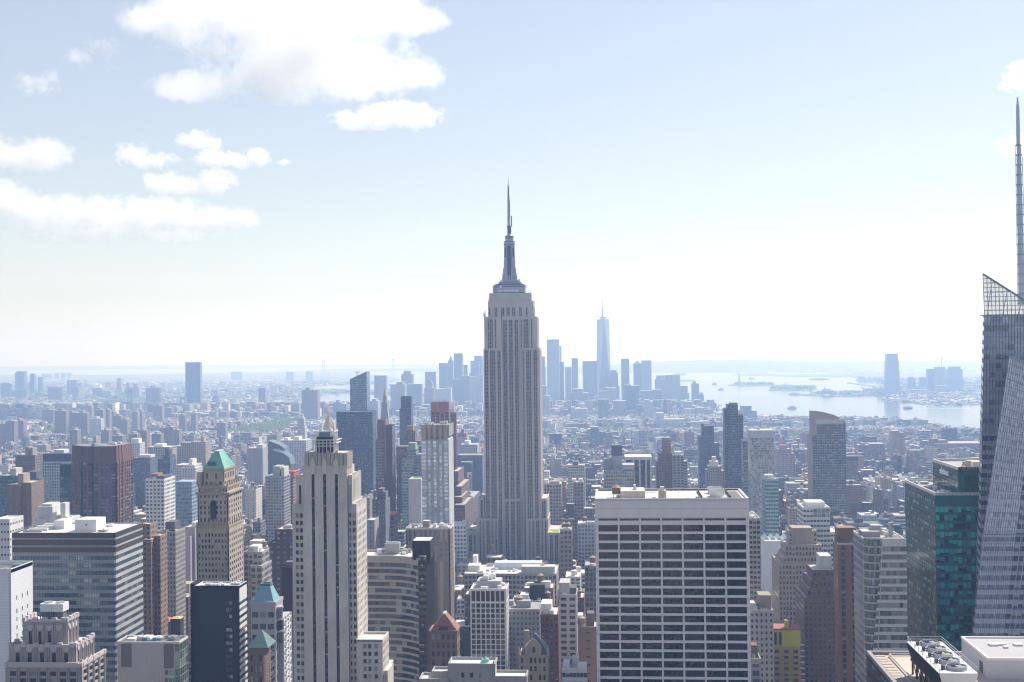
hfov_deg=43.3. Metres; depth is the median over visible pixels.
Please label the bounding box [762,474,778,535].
teal glass block
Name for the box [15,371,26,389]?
tower
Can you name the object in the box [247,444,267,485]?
grey slab
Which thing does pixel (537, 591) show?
brick block
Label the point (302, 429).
white clock tower
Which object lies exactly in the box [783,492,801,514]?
brick building
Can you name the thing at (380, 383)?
tower
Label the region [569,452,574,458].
city building
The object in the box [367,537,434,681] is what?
curved office
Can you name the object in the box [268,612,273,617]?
window
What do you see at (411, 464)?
teal glass tower
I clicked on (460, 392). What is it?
tower
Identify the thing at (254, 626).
window
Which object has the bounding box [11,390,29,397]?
tower
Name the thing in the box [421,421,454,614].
crowned hotel tower
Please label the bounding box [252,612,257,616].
window
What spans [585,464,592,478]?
brick building
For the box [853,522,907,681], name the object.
rounded corner building
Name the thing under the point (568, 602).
scaffold tower
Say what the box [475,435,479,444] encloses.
city building
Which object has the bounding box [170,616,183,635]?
gold roof tower
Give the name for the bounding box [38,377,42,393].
tower
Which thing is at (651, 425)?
city building
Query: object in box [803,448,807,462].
city building
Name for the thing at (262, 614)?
window
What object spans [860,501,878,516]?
city building
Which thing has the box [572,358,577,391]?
tower
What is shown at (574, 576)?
city building
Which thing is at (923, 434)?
city building
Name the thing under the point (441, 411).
net tower
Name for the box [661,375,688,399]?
tower
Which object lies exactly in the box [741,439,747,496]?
narrow tower
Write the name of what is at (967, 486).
window
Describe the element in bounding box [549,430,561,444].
city building
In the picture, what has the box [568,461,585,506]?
white block
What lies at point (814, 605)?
stepped building
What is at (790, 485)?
city building
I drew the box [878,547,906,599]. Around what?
window
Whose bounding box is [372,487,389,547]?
dark deco tower
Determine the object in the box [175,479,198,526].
blue glass block
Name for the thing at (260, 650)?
teal roof tower
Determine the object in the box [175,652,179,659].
window
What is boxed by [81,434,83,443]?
brick building
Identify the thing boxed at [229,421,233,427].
city building
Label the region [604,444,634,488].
glazed block
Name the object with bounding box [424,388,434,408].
tower
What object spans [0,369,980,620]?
city blocks
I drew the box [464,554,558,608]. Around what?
department store
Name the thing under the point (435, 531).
window
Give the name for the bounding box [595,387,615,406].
block
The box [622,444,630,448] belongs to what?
brick building
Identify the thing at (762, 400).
bay water
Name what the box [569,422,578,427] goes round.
city building
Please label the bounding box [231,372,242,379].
block
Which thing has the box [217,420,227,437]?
housing tower
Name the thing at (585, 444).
city building
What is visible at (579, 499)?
tan slab
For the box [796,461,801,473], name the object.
city building
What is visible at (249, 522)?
city building
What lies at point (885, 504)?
glass building
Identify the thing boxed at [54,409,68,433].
housing tower
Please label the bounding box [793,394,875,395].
park spit
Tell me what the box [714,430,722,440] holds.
brick building
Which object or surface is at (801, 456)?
city building
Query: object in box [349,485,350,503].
window
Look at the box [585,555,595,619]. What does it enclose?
grey office
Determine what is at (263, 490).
brick building
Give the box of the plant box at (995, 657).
[961,636,1023,678]
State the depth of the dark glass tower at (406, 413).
2196.77 m
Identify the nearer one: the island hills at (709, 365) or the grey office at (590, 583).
the grey office at (590, 583)
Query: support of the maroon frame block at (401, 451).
on the ground
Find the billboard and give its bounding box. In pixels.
[467,463,471,477]
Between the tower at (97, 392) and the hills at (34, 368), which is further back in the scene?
the hills at (34, 368)
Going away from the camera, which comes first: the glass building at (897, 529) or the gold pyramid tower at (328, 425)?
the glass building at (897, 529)
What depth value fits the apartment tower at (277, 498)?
1270.22 m
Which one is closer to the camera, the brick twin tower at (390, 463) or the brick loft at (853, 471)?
the brick twin tower at (390, 463)
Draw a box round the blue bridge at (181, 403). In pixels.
[104,390,211,408]
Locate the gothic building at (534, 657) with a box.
[518,630,549,681]
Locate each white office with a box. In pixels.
[0,515,23,560]
[145,472,175,530]
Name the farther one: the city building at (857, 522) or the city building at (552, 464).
the city building at (552, 464)
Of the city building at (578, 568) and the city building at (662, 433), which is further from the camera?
the city building at (662, 433)
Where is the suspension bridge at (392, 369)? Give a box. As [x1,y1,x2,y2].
[277,359,435,372]
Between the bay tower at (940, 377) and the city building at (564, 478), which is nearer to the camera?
the city building at (564, 478)
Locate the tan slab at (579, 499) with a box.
[572,478,583,558]
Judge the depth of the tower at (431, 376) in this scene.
6649.69 m
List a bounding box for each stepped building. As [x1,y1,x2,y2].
[772,525,821,623]
[795,552,834,681]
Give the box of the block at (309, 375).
[306,371,313,380]
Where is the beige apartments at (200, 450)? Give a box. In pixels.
[177,436,210,467]
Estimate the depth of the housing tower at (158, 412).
4811.27 m
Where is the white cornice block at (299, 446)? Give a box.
[279,436,311,474]
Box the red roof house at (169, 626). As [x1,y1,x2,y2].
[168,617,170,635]
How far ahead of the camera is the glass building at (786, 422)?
4276.38 m
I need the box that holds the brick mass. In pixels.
[927,438,978,453]
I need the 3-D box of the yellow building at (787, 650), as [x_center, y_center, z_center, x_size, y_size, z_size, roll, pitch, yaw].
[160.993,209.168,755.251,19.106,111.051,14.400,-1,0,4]
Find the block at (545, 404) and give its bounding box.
[542,385,549,415]
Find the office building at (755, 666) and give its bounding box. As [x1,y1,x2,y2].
[751,642,760,681]
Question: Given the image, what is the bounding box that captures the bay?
[0,367,417,374]
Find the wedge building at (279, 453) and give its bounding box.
[268,439,295,474]
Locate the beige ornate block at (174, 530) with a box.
[157,520,185,635]
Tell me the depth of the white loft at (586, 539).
1296.63 m
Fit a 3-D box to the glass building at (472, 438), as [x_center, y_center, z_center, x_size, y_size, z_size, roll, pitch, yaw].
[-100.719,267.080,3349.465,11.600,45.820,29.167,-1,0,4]
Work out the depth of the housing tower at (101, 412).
4215.02 m
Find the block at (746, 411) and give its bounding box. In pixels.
[738,405,756,417]
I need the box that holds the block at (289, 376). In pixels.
[286,372,293,380]
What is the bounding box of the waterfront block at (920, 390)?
[908,389,928,392]
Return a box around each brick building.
[9,444,17,449]
[30,434,42,440]
[47,423,54,428]
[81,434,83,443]
[182,434,195,440]
[234,420,242,426]
[250,525,259,539]
[257,483,264,498]
[283,431,290,437]
[548,441,555,449]
[562,465,567,477]
[562,480,566,509]
[562,516,574,548]
[565,496,573,516]
[577,589,584,616]
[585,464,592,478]
[593,464,600,478]
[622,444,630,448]
[669,433,675,440]
[672,443,681,447]
[683,444,697,462]
[684,430,693,445]
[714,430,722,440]
[779,436,782,444]
[781,429,787,437]
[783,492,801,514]
[800,430,808,446]
[802,464,807,472]
[830,507,839,514]
[830,509,832,525]
[846,480,863,519]
[850,450,863,468]
[859,469,874,476]
[879,506,893,518]
[887,421,894,426]
[896,417,902,424]
[904,430,912,434]
[909,444,922,447]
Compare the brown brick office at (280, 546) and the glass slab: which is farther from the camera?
the brown brick office at (280, 546)
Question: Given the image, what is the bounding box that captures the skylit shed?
[761,533,786,606]
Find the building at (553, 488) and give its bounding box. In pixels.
[544,479,562,524]
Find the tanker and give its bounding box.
[810,377,828,379]
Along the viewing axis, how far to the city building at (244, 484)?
1799.90 m
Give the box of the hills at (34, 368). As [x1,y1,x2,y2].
[0,364,438,370]
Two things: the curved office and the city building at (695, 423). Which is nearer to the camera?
the curved office
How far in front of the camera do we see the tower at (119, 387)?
9029.67 m
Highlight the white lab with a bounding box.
[797,499,834,567]
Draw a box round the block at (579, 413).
[571,407,586,420]
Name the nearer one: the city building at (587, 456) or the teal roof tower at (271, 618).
the teal roof tower at (271, 618)
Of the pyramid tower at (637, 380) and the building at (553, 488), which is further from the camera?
the pyramid tower at (637, 380)
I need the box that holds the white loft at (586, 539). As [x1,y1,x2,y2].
[578,516,595,568]
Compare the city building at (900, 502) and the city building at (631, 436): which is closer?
the city building at (900, 502)
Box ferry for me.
[903,406,918,408]
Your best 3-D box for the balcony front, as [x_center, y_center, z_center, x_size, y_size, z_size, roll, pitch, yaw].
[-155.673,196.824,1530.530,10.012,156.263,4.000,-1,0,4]
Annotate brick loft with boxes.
[245,539,267,550]
[846,455,862,482]
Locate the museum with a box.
[778,383,794,388]
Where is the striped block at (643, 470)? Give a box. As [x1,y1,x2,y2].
[624,454,651,487]
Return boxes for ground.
[0,361,980,459]
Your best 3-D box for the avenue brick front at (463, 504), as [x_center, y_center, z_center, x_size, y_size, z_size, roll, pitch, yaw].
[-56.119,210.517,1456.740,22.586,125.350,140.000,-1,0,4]
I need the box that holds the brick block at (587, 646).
[577,610,596,681]
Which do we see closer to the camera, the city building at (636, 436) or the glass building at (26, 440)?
the glass building at (26, 440)
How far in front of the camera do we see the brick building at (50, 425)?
4553.78 m
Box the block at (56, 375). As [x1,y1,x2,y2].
[54,373,59,378]
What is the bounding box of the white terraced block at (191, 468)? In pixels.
[176,458,202,480]
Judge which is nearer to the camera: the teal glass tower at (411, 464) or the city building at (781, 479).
the teal glass tower at (411, 464)
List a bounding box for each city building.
[0,463,14,474]
[2,456,11,463]
[7,441,15,447]
[34,426,43,432]
[34,441,50,451]
[93,435,100,442]
[133,483,137,506]
[134,505,145,519]
[134,507,141,513]
[156,423,161,430]
[188,643,190,681]
[219,436,224,448]
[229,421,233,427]
[236,441,243,450]
[240,431,253,443]
[240,481,250,510]
[243,518,256,529]
[243,526,250,550]
[245,481,261,520]
[253,517,264,534]
[255,436,261,443]
[262,499,265,515]
[268,430,279,440]
[309,431,317,445]
[361,494,372,518]
[398,529,405,548]
[454,520,469,561]
[454,549,457,583]
[455,574,463,610]
[456,590,470,656]
[457,557,481,583]
[469,551,476,560]
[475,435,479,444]
[485,543,502,563]
[509,594,541,669]
[524,573,554,605]
[531,556,548,563]
[543,421,547,428]
[543,451,556,458]
[544,470,550,477]
[548,423,554,428]
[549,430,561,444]
[550,454,555,476]
[554,476,567,482]
[555,458,561,476]
[561,455,566,463]
[566,570,580,589]
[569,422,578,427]
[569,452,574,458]
[573,559,576,569]
[574,566,584,584]
[578,434,589,441]
[578,436,581,447]
[579,422,588,428]
[580,449,584,460]
[581,582,584,591]
[583,441,588,450]
[584,499,594,519]
[585,452,589,462]
[586,480,591,498]
[589,439,594,449]
[592,482,603,495]
[593,450,601,460]
[598,467,603,479]
[602,417,607,427]
[606,430,611,449]
[617,421,623,426]
[621,430,627,438]
[624,418,630,427]
[628,433,634,444]
[631,423,638,427]
[635,430,638,443]
[635,449,649,453]
[639,429,646,442]
[639,439,647,445]
[647,423,653,427]
[650,449,654,465]
[652,466,654,476]
[653,431,659,440]
[657,438,661,448]
[660,431,666,436]
[680,430,685,438]
[689,476,697,488]
[690,421,699,426]
[690,466,697,477]
[694,456,697,465]
[747,420,756,426]
[764,421,773,427]
[774,421,782,426]
[774,430,779,441]
[776,475,789,494]
[779,488,784,515]
[779,516,787,528]
[784,480,807,495]
[786,505,796,530]
[787,489,795,498]
[787,495,796,506]
[789,476,807,480]
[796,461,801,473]
[796,481,807,498]
[798,452,804,463]
[799,483,807,501]
[800,417,806,421]
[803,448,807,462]
[833,512,848,525]
[834,521,844,525]
[844,519,880,527]
[846,428,852,435]
[852,439,861,447]
[853,427,863,432]
[857,510,876,519]
[859,434,876,443]
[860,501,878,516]
[863,418,867,425]
[865,456,874,466]
[869,480,874,498]
[872,428,876,435]
[873,485,883,513]
[874,470,882,487]
[875,456,885,473]
[879,432,888,438]
[880,437,887,443]
[881,475,890,496]
[884,458,891,465]
[884,466,893,476]
[884,489,892,512]
[890,505,904,529]
[891,450,897,465]
[892,472,905,477]
[892,477,917,512]
[894,453,901,473]
[896,481,904,499]
[897,499,904,513]
[902,420,910,426]
[916,419,927,425]
[917,429,932,439]
[920,437,927,447]
[926,446,937,465]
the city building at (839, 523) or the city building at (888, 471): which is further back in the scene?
the city building at (888, 471)
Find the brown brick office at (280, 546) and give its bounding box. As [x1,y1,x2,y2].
[268,524,292,595]
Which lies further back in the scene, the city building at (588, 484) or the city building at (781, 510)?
the city building at (588, 484)
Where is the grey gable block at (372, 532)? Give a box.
[367,517,378,548]
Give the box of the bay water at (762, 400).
[370,371,979,427]
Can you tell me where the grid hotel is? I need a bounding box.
[470,573,509,669]
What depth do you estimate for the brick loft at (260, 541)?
983.78 m
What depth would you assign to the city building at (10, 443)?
3510.70 m
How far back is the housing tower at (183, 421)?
4395.03 m
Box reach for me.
[768,372,829,373]
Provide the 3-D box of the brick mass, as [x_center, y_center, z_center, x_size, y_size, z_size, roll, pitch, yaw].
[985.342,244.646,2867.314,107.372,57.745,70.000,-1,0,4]
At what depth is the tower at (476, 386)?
5628.68 m
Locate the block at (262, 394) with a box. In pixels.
[258,387,267,402]
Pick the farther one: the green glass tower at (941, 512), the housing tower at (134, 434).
the housing tower at (134, 434)
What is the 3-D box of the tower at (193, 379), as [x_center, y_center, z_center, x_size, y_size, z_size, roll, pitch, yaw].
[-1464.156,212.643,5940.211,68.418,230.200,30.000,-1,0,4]
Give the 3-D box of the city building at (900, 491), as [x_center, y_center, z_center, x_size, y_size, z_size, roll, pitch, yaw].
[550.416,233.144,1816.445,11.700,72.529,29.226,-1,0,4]
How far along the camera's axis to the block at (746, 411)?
4643.02 m
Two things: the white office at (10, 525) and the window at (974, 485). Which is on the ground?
the white office at (10, 525)
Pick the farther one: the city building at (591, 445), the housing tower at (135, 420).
the housing tower at (135, 420)
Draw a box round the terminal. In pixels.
[820,388,833,394]
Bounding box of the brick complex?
[186,581,193,660]
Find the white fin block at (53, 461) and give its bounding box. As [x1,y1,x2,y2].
[42,449,71,501]
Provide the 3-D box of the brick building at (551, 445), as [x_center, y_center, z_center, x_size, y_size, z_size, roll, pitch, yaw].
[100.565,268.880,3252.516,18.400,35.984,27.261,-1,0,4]
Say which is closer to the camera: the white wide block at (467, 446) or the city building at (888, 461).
the white wide block at (467, 446)
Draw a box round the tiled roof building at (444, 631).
[429,611,460,671]
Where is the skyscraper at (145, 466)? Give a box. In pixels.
[133,454,157,511]
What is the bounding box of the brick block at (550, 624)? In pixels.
[540,599,560,681]
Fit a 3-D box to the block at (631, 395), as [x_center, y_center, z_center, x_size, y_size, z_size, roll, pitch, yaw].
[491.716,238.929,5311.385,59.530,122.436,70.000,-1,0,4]
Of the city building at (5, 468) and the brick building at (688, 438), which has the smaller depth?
the city building at (5, 468)
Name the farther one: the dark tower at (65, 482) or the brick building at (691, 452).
the brick building at (691, 452)
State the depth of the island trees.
8316.85 m
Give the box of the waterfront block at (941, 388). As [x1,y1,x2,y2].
[936,385,948,392]
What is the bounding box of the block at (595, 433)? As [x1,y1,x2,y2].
[591,426,598,446]
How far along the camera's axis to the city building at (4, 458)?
2897.64 m
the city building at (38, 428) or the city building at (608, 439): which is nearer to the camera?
the city building at (608, 439)
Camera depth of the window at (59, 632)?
538.23 m
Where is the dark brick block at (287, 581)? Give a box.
[282,560,293,681]
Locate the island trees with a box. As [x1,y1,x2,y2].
[734,377,975,394]
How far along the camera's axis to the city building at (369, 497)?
1814.51 m
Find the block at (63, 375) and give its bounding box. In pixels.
[61,373,66,378]
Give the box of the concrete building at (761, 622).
[750,591,773,681]
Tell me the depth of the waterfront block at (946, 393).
7039.13 m
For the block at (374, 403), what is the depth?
4649.54 m
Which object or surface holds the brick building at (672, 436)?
on the ground
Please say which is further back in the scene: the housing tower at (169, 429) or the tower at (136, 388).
the tower at (136, 388)
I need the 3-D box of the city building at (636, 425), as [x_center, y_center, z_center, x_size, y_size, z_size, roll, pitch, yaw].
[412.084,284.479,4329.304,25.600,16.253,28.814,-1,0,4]
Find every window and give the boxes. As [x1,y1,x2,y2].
[16,653,19,661]
[28,653,31,661]
[29,631,31,643]
[33,586,115,679]
[39,631,41,643]
[40,653,43,661]
[48,631,50,641]
[52,653,55,661]
[58,631,60,641]
[60,578,67,581]
[108,571,115,574]
[118,545,142,634]
[175,644,179,651]
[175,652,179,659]
[175,660,179,667]
[175,669,179,675]
[199,479,242,580]
[210,500,215,518]
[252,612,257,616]
[252,624,257,628]
[260,612,265,617]
[260,624,265,628]
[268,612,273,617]
[268,624,273,628]
[299,485,300,503]
[301,513,386,679]
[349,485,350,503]
[368,563,418,680]
[428,441,442,521]
[434,530,436,540]
[435,562,437,622]
[440,562,442,616]
[445,562,447,611]
[498,290,518,291]
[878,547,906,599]
[935,506,977,612]
[958,467,963,474]
[958,475,963,482]
[958,484,963,490]
[964,467,969,474]
[964,475,969,482]
[965,484,970,490]
[971,467,976,474]
[971,475,976,482]
[971,483,976,490]
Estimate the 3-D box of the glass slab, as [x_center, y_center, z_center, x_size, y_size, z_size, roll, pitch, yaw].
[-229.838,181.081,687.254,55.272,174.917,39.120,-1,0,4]
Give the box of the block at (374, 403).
[370,398,380,418]
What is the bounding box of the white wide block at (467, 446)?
[461,440,479,452]
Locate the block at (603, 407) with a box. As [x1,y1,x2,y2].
[598,399,608,418]
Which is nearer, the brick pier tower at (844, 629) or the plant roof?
the plant roof
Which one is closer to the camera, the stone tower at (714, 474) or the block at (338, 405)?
the stone tower at (714, 474)
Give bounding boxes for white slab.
[0,561,32,681]
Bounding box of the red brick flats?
[906,449,924,473]
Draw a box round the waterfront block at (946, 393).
[939,392,969,394]
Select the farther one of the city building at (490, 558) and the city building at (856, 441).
the city building at (856, 441)
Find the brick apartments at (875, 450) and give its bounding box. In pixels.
[855,442,884,460]
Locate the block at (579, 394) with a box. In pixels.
[566,388,587,403]
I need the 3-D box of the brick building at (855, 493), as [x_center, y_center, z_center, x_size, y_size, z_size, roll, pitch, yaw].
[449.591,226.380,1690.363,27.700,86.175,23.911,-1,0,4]
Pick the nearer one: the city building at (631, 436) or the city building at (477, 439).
the city building at (477, 439)
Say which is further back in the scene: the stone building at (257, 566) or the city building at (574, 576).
the city building at (574, 576)
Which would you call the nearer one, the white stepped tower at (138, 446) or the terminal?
the white stepped tower at (138, 446)
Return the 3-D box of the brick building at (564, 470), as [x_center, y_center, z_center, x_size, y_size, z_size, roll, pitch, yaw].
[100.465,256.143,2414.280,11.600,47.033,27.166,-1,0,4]
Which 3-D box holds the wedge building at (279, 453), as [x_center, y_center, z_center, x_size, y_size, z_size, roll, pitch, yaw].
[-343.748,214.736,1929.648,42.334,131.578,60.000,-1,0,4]
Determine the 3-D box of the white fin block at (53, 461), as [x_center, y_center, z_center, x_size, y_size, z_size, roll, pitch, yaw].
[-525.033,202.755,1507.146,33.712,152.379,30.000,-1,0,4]
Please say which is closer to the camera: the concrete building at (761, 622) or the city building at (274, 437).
the concrete building at (761, 622)
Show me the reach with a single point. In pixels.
(795, 373)
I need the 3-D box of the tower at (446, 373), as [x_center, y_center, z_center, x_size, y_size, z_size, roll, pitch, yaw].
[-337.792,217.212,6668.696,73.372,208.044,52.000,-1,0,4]
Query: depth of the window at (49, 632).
538.49 m
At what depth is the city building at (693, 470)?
2416.68 m
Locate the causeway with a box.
[849,383,879,387]
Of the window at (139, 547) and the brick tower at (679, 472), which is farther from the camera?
the brick tower at (679, 472)
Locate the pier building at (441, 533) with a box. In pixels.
[406,520,453,622]
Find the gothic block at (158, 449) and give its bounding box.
[148,443,176,464]
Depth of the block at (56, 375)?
15451.48 m
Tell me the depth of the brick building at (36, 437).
3724.12 m
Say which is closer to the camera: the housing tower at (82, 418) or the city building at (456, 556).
the city building at (456, 556)
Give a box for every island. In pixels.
[728,383,774,385]
[768,387,816,390]
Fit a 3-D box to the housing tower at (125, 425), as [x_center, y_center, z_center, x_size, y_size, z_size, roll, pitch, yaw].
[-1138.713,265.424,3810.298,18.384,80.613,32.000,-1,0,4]
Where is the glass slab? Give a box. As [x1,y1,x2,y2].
[12,517,143,681]
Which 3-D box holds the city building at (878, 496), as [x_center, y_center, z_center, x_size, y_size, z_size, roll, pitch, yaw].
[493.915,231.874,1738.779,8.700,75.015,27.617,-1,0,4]
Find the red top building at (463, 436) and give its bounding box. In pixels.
[457,429,468,454]
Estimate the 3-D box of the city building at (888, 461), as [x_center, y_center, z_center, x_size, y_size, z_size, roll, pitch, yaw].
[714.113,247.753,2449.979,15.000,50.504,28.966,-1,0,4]
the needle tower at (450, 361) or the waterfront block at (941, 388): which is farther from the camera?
the waterfront block at (941, 388)
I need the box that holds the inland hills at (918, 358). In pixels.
[740,356,981,361]
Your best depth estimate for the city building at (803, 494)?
1691.18 m
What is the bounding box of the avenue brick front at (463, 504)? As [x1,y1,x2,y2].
[454,466,472,527]
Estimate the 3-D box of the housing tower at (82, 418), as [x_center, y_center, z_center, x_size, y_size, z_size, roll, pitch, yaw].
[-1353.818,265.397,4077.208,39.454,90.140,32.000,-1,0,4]
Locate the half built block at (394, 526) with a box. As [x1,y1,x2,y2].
[390,511,397,541]
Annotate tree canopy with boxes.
[6,381,980,457]
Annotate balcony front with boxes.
[376,441,384,496]
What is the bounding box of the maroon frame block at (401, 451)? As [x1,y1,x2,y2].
[396,445,421,520]
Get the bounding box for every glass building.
[0,467,21,516]
[23,435,29,448]
[233,434,241,442]
[247,440,258,447]
[470,435,475,442]
[562,431,570,436]
[585,478,595,488]
[589,461,598,472]
[599,431,606,444]
[779,524,781,535]
[782,419,790,426]
[846,452,863,456]
[856,524,902,535]
[877,511,890,525]
[884,493,887,512]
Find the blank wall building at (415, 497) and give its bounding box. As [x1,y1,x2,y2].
[408,476,421,524]
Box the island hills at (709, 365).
[483,359,981,373]
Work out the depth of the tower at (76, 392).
7921.99 m
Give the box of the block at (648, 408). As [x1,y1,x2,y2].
[644,399,652,417]
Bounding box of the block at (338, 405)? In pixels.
[333,400,348,419]
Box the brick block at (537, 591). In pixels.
[520,583,550,599]
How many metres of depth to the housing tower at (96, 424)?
3698.74 m
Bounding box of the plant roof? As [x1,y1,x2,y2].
[866,651,1023,681]
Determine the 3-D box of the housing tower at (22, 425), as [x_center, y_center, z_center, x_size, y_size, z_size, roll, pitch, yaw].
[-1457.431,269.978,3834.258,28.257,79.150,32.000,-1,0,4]
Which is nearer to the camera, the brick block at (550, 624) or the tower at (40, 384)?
the brick block at (550, 624)
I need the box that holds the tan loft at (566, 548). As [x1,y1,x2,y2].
[560,522,572,577]
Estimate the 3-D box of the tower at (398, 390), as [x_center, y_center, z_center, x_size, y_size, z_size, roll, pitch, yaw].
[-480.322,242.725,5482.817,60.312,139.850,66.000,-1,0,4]
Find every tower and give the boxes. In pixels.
[0,422,5,444]
[1,383,11,397]
[4,601,105,681]
[5,419,17,443]
[7,472,43,528]
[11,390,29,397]
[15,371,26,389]
[15,418,26,436]
[16,446,43,472]
[28,470,49,502]
[30,373,36,392]
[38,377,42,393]
[42,408,55,421]
[48,387,64,399]
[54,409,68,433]
[60,463,71,514]
[67,380,83,395]
[69,411,76,432]
[70,427,80,451]
[71,441,133,522]
[72,386,81,398]
[75,411,89,433]
[81,404,93,417]
[89,416,103,437]
[93,388,104,396]
[94,408,105,427]
[101,428,111,442]
[102,390,113,397]
[105,408,111,428]
[112,410,116,426]
[112,427,119,434]
[112,433,125,442]
[113,414,123,432]
[116,378,123,391]
[121,417,129,437]
[125,383,140,397]
[128,431,140,442]
[131,438,144,456]
[132,410,139,431]
[137,428,149,452]
[139,409,144,429]
[142,521,167,635]
[146,386,160,402]
[152,431,163,445]
[153,404,164,421]
[158,448,175,481]
[159,425,165,442]
[165,425,175,444]
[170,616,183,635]
[173,428,181,444]
[179,413,186,431]
[185,362,201,406]
[190,411,197,430]
[190,579,247,681]
[195,449,243,580]
[212,394,219,401]
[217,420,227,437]
[247,630,275,681]
[250,582,291,681]
[265,465,290,543]
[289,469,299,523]
[292,428,393,681]
[297,410,309,438]
[302,387,319,418]
[323,410,335,435]
[350,371,369,410]
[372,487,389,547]
[374,375,387,413]
[376,418,388,489]
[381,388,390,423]
[386,424,395,510]
[390,381,406,410]
[399,396,412,444]
[401,371,413,383]
[401,442,421,528]
[403,425,420,444]
[407,384,422,403]
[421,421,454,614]
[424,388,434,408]
[425,372,436,388]
[426,378,433,387]
[431,398,456,469]
[435,388,451,401]
[439,363,453,388]
[448,356,453,364]
[451,376,469,404]
[454,353,463,378]
[463,365,467,375]
[469,186,561,580]
[469,356,483,375]
[469,374,483,406]
[542,356,545,384]
[547,339,559,401]
[559,346,561,361]
[559,578,577,681]
[560,362,564,399]
[565,367,571,400]
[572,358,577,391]
[583,361,597,399]
[595,484,750,681]
[597,301,610,395]
[605,377,611,390]
[610,370,619,398]
[621,359,628,399]
[633,360,641,399]
[641,360,651,389]
[655,375,663,388]
[655,437,672,488]
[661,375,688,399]
[672,451,687,488]
[691,381,698,399]
[697,423,720,488]
[699,392,703,400]
[705,456,724,488]
[723,402,742,489]
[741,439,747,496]
[747,427,773,543]
[749,511,760,602]
[807,410,846,516]
[833,526,855,681]
[884,353,899,394]
[889,430,904,454]
[905,456,978,650]
[906,377,915,388]
[907,636,977,681]
[918,377,925,387]
[926,369,933,391]
[934,367,946,391]
[946,366,963,391]
[972,97,1023,636]
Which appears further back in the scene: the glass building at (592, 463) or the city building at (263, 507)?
the glass building at (592, 463)
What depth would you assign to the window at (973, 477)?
624.82 m
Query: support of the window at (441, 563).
in the pier building at (441, 533)
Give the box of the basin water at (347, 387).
[312,385,389,389]
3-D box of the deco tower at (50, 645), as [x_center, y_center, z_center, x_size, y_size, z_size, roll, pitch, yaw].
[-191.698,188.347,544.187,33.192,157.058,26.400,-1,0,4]
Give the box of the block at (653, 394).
[640,389,661,403]
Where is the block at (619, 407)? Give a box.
[613,400,625,416]
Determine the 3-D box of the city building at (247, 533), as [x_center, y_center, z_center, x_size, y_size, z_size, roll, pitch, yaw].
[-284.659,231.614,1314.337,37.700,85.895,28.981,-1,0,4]
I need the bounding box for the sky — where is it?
[0,0,1023,366]
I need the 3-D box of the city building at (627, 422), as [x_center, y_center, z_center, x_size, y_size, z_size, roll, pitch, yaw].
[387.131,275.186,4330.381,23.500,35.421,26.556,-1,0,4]
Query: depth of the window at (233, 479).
775.51 m
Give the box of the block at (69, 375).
[67,372,71,378]
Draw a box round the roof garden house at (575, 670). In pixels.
[562,655,587,681]
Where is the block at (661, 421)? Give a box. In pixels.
[656,412,683,427]
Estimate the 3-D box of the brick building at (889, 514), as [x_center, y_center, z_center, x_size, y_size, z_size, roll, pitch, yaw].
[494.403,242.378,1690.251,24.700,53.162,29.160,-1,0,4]
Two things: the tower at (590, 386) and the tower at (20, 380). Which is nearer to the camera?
the tower at (590, 386)
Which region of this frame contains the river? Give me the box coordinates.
[320,394,423,400]
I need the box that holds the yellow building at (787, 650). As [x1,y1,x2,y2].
[773,605,804,681]
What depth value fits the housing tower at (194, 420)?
4392.08 m
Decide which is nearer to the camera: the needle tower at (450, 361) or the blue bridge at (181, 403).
the blue bridge at (181, 403)
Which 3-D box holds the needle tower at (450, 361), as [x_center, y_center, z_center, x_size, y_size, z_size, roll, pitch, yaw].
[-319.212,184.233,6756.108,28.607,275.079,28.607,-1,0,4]
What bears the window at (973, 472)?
in the green glass tower at (941, 512)
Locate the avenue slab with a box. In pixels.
[470,490,479,524]
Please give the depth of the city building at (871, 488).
2010.43 m
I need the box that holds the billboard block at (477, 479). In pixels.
[457,453,484,494]
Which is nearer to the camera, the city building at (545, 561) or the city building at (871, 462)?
the city building at (545, 561)
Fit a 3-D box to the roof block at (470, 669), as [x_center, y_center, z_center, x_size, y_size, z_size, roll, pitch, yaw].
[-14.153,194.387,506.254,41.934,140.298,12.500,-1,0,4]
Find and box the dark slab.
[336,410,376,494]
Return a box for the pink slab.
[185,520,197,580]
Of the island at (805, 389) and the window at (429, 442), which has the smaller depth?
the window at (429, 442)
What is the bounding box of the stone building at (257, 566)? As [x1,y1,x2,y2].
[244,544,271,681]
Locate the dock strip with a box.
[734,374,883,376]
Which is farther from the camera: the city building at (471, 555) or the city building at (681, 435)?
the city building at (681, 435)
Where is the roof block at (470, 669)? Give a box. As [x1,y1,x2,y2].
[419,656,527,681]
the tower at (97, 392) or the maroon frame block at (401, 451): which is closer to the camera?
the maroon frame block at (401, 451)
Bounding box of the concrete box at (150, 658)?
[117,635,188,681]
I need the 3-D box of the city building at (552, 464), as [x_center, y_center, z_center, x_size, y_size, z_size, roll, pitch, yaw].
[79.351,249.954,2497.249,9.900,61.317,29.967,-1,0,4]
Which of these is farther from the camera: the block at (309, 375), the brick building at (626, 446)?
the block at (309, 375)
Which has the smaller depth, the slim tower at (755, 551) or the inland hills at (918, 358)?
the slim tower at (755, 551)
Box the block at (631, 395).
[624,384,638,413]
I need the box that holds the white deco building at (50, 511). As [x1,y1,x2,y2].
[31,502,79,526]

